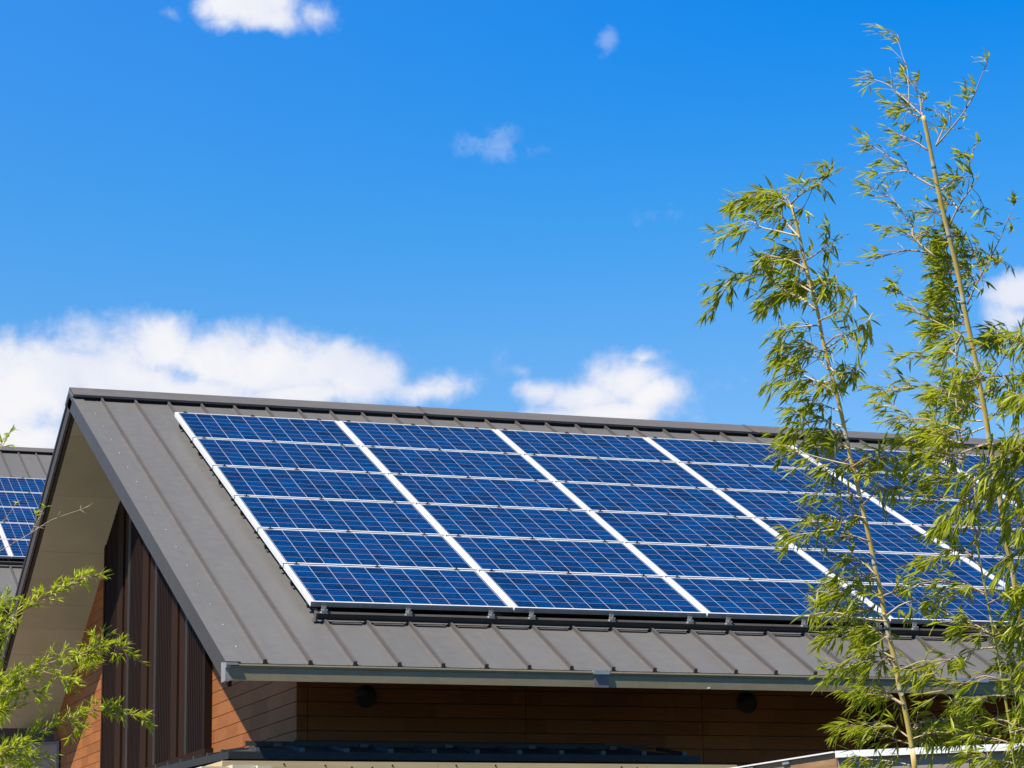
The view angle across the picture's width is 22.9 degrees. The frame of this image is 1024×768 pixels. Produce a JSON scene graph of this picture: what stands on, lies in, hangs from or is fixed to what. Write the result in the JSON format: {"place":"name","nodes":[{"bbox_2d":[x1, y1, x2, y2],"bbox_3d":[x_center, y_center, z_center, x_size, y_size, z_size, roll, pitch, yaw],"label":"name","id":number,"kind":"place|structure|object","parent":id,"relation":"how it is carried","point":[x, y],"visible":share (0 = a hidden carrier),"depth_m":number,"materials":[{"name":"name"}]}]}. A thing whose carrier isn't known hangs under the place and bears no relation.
{"place":"outdoors","nodes":[
{"label":"outdoors","id":0,"kind":"place"},
{"bbox_2d":[0,446,54,743],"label":"house","id":1,"kind":"structure","parent":0,"point":[25,462],"depth_m":49.05,"materials":[{"name":"metal"}]},
{"bbox_2d":[0,539,10,558],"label":"solar panel","id":2,"kind":"object","parent":1,"relation":"attached to","point":[4,553],"visible":0.98,"depth_m":43.65,"materials":[{"name":"glass"}]},
{"bbox_2d":[0,522,33,540],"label":"solar panel","id":3,"kind":"object","parent":1,"relation":"on","point":[15,531],"visible":0.35,"depth_m":44.92,"materials":[{"name":"glass"}]},
{"bbox_2d":[5,539,29,558],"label":"solar panel","id":4,"kind":"object","parent":1,"relation":"attached to","point":[17,550],"visible":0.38,"depth_m":43.93,"materials":[{"name":"glass"}]},
{"bbox_2d":[0,507,37,523],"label":"solar panel","id":5,"kind":"object","parent":1,"relation":"attached to","point":[22,515],"visible":0.22,"depth_m":45.88,"materials":[{"name":"glass"}]},
{"bbox_2d":[0,492,41,507],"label":"solar panel","id":6,"kind":"object","parent":1,"relation":"on","point":[28,500],"visible":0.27,"depth_m":46.87,"materials":[{"name":"glass"}]},
{"bbox_2d":[0,477,45,492],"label":"solar panel","id":7,"kind":"object","parent":1,"relation":"attached to","point":[21,485],"visible":0.42,"depth_m":47.84,"materials":[{"name":"glass"}]},
{"bbox_2d":[0,0,1023,448],"label":"sky","id":8,"kind":"structure","parent":0,"point":[486,205],"materials":[{"name":"blue"}]},
{"bbox_2d":[732,743,1023,767],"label":"roof","id":9,"kind":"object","parent":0,"point":[833,759],"visible":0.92,"depth_m":12.88,"materials":[{"name":"white metal"}]},
{"label":"ground","id":10,"kind":"structure","parent":0,"visible":0},
{"bbox_2d":[0,425,156,767],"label":"bamboo","id":11,"kind":"object","parent":10,"relation":"on","point":[8,754],"visible":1,"depth_m":12.04,"materials":[{"name":"green plant"}]},
{"bbox_2d":[206,761,736,767],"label":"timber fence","id":12,"kind":"object","parent":10,"relation":"on","point":[303,764],"visible":0.89,"depth_m":18.85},
{"bbox_2d":[0,387,1023,767],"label":"house","id":13,"kind":"structure","parent":10,"relation":"on","point":[196,599],"depth_m":21.53,"materials":[{"name":"metal"}]},
{"bbox_2d":[179,423,1016,641],"bbox_3d":[3.209,1.482,24.818,12.058,2.693,5.420,3,-13,-19],"label":"mounting frame","id":14,"kind":"object","parent":13,"relation":"attached to","point":[524,621],"visible":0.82,"depth_m":20.95,"materials":[{"name":"metal"}]},
{"bbox_2d":[174,411,359,445],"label":"solar panel","id":15,"kind":"object","parent":14,"relation":"on","point":[256,428],"visible":1,"depth_m":25.57,"materials":[{"name":"glass"}]},
{"bbox_2d":[193,437,385,473],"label":"solar panel","id":16,"kind":"object","parent":14,"relation":"on","point":[273,454],"visible":1,"depth_m":24.64,"materials":[{"name":"glass"}]},
{"bbox_2d":[213,465,413,502],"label":"solar panel","id":17,"kind":"object","parent":14,"relation":"on","point":[305,484],"visible":1,"depth_m":23.70,"materials":[{"name":"glass"}]},
{"bbox_2d":[235,494,443,535],"bbox_3d":[-1.565,1.194,22.804,1.713,0.054,0.999,3,13,-19],"label":"solar panel","id":18,"kind":"object","parent":14,"relation":"on","point":[322,514],"visible":1,"depth_m":22.77,"materials":[{"name":"glass"}]},
{"bbox_2d":[258,527,476,569],"bbox_3d":[-1.259,1.438,21.873,1.713,0.054,0.999,3,13,-19],"label":"solar panel","id":19,"kind":"object","parent":14,"relation":"on","point":[346,548],"visible":1,"depth_m":21.84,"materials":[{"name":"glass"}]},
{"bbox_2d":[283,562,512,611],"bbox_3d":[-0.952,1.681,20.942,1.713,0.054,0.999,3,13,-19],"label":"solar panel","id":20,"kind":"object","parent":14,"relation":"on","point":[377,586],"visible":1,"depth_m":20.86,"materials":[{"name":"glass"}]},
{"bbox_2d":[338,420,521,453],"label":"solar panel","id":21,"kind":"object","parent":14,"relation":"on","point":[405,436],"visible":1,"depth_m":26.13,"materials":[{"name":"glass"}]},
{"bbox_2d":[363,445,553,481],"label":"solar panel","id":22,"kind":"object","parent":14,"relation":"on","point":[440,462],"visible":1,"depth_m":25.20,"materials":[{"name":"glass"}]},
{"bbox_2d":[389,473,586,510],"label":"solar panel","id":23,"kind":"object","parent":14,"relation":"on","point":[464,491],"visible":1,"depth_m":24.27,"materials":[{"name":"glass"}]},
{"bbox_2d":[417,502,623,542],"bbox_3d":[0.065,1.292,23.366,1.713,0.054,0.999,3,13,-19],"label":"solar panel","id":24,"kind":"object","parent":14,"relation":"on","point":[498,521],"visible":1,"depth_m":23.34,"materials":[{"name":"glass"}]},
{"bbox_2d":[447,534,662,576],"bbox_3d":[0.372,1.536,22.435,1.713,0.054,0.999,3,13,-19],"label":"solar panel","id":25,"kind":"object","parent":14,"relation":"on","point":[532,554],"visible":1,"depth_m":22.41,"materials":[{"name":"glass"}]},
{"bbox_2d":[495,428,676,461],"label":"solar panel","id":26,"kind":"object","parent":14,"relation":"on","point":[568,444],"visible":1,"depth_m":26.70,"materials":[{"name":"glass"}]},
{"bbox_2d":[480,569,705,617],"bbox_3d":[0.678,1.779,21.504,1.713,0.054,0.999,3,13,-19],"label":"solar panel","id":27,"kind":"object","parent":14,"relation":"on","point":[570,593],"visible":1,"depth_m":21.43,"materials":[{"name":"glass"}]},
{"bbox_2d":[525,454,713,488],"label":"solar panel","id":28,"kind":"object","parent":14,"relation":"on","point":[599,470],"visible":1,"depth_m":25.77,"materials":[{"name":"glass"}]},
{"bbox_2d":[556,481,752,517],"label":"solar panel","id":29,"kind":"object","parent":14,"relation":"on","point":[633,498],"visible":1,"depth_m":24.83,"materials":[{"name":"glass"}]},
{"bbox_2d":[590,510,794,548],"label":"solar panel","id":30,"kind":"object","parent":14,"relation":"on","point":[733,531],"visible":0.99,"depth_m":23.91,"materials":[{"name":"glass"}]},
{"bbox_2d":[626,541,832,582],"bbox_3d":[2.002,1.634,22.997,1.713,0.054,0.999,3,13,-19],"label":"solar panel","id":31,"kind":"object","parent":14,"relation":"on","point":[705,561],"visible":0.82,"depth_m":22.97,"materials":[{"name":"glass"}]},
{"bbox_2d":[646,436,825,469],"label":"solar panel","id":32,"kind":"object","parent":14,"relation":"on","point":[714,452],"visible":0.75,"depth_m":27.23,"materials":[{"name":"glass"}]},
{"bbox_2d":[680,461,866,495],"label":"solar panel","id":33,"kind":"object","parent":14,"relation":"on","point":[739,477],"visible":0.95,"depth_m":26.29,"materials":[{"name":"glass"}]},
{"bbox_2d":[666,576,889,622],"bbox_3d":[2.308,1.877,22.066,1.713,0.054,0.999,3,13,-19],"label":"solar panel","id":34,"kind":"object","parent":14,"relation":"on","point":[749,598],"visible":0.77,"depth_m":21.97,"materials":[{"name":"glass"}]},
{"bbox_2d":[716,488,910,524],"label":"solar panel","id":35,"kind":"object","parent":14,"relation":"on","point":[768,505],"visible":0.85,"depth_m":25.38,"materials":[{"name":"glass"}]},
{"bbox_2d":[755,517,956,554],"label":"solar panel","id":36,"kind":"object","parent":14,"relation":"on","point":[891,538],"visible":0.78,"depth_m":24.47,"materials":[{"name":"glass"}]},
{"bbox_2d":[791,444,968,476],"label":"solar panel","id":37,"kind":"object","parent":14,"relation":"on","point":[844,455],"visible":0.38,"depth_m":27.84,"materials":[{"name":"glass"}]},
{"bbox_2d":[798,548,1004,588],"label":"solar panel","id":38,"kind":"object","parent":14,"relation":"on","point":[964,571],"visible":0.56,"depth_m":23.57,"materials":[{"name":"glass"}]},
{"bbox_2d":[828,470,1012,502],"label":"solar panel","id":39,"kind":"object","parent":14,"relation":"on","point":[889,482],"visible":0.34,"depth_m":26.83,"materials":[{"name":"glass"}]},
{"bbox_2d":[844,582,1023,625],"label":"solar panel","id":40,"kind":"object","parent":14,"relation":"on","point":[977,613],"visible":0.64,"depth_m":22.51,"materials":[{"name":"glass"}]},
{"bbox_2d":[871,495,1023,529],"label":"solar panel","id":41,"kind":"object","parent":14,"relation":"on","point":[917,515],"visible":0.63,"depth_m":25.88,"materials":[{"name":"glass"}]},
{"bbox_2d":[913,524,1023,557],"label":"solar panel","id":42,"kind":"object","parent":14,"relation":"on","point":[987,547],"visible":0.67,"depth_m":24.90,"materials":[{"name":"glass"}]},
{"bbox_2d":[935,454,1023,479],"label":"solar panel","id":43,"kind":"object","parent":14,"relation":"on","point":[972,460],"visible":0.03,"depth_m":28.31,"materials":[{"name":"glass"}]},
{"bbox_2d":[962,555,1023,588],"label":"solar panel","id":44,"kind":"object","parent":14,"relation":"on","point":[987,563],"visible":0.26,"depth_m":24.08,"materials":[{"name":"glass"}]},
{"bbox_2d":[974,477,1023,502],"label":"solar panel","id":45,"kind":"object","parent":14,"relation":"on","point":[1004,495],"visible":0.21,"depth_m":27.49,"materials":[{"name":"glass"}]},
{"bbox_2d":[696,159,992,767],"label":"bamboo","id":46,"kind":"object","parent":10,"relation":"on","point":[860,635],"visible":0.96,"depth_m":10.69,"materials":[{"name":"green plant"}]},
{"bbox_2d":[832,23,1023,657],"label":"bamboo","id":47,"kind":"object","parent":10,"relation":"on","point":[938,257],"visible":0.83,"depth_m":11.06,"materials":[{"name":"green plant"}]},
{"bbox_2d":[871,321,1023,767],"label":"bamboo","id":48,"kind":"object","parent":10,"relation":"on","point":[931,433],"visible":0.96,"depth_m":10.27,"materials":[{"name":"green plant"}]},
{"bbox_2d":[922,331,1023,767],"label":"bamboo","id":49,"kind":"object","parent":10,"relation":"on","point":[992,490],"visible":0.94,"depth_m":10.08,"materials":[{"name":"green plant"}]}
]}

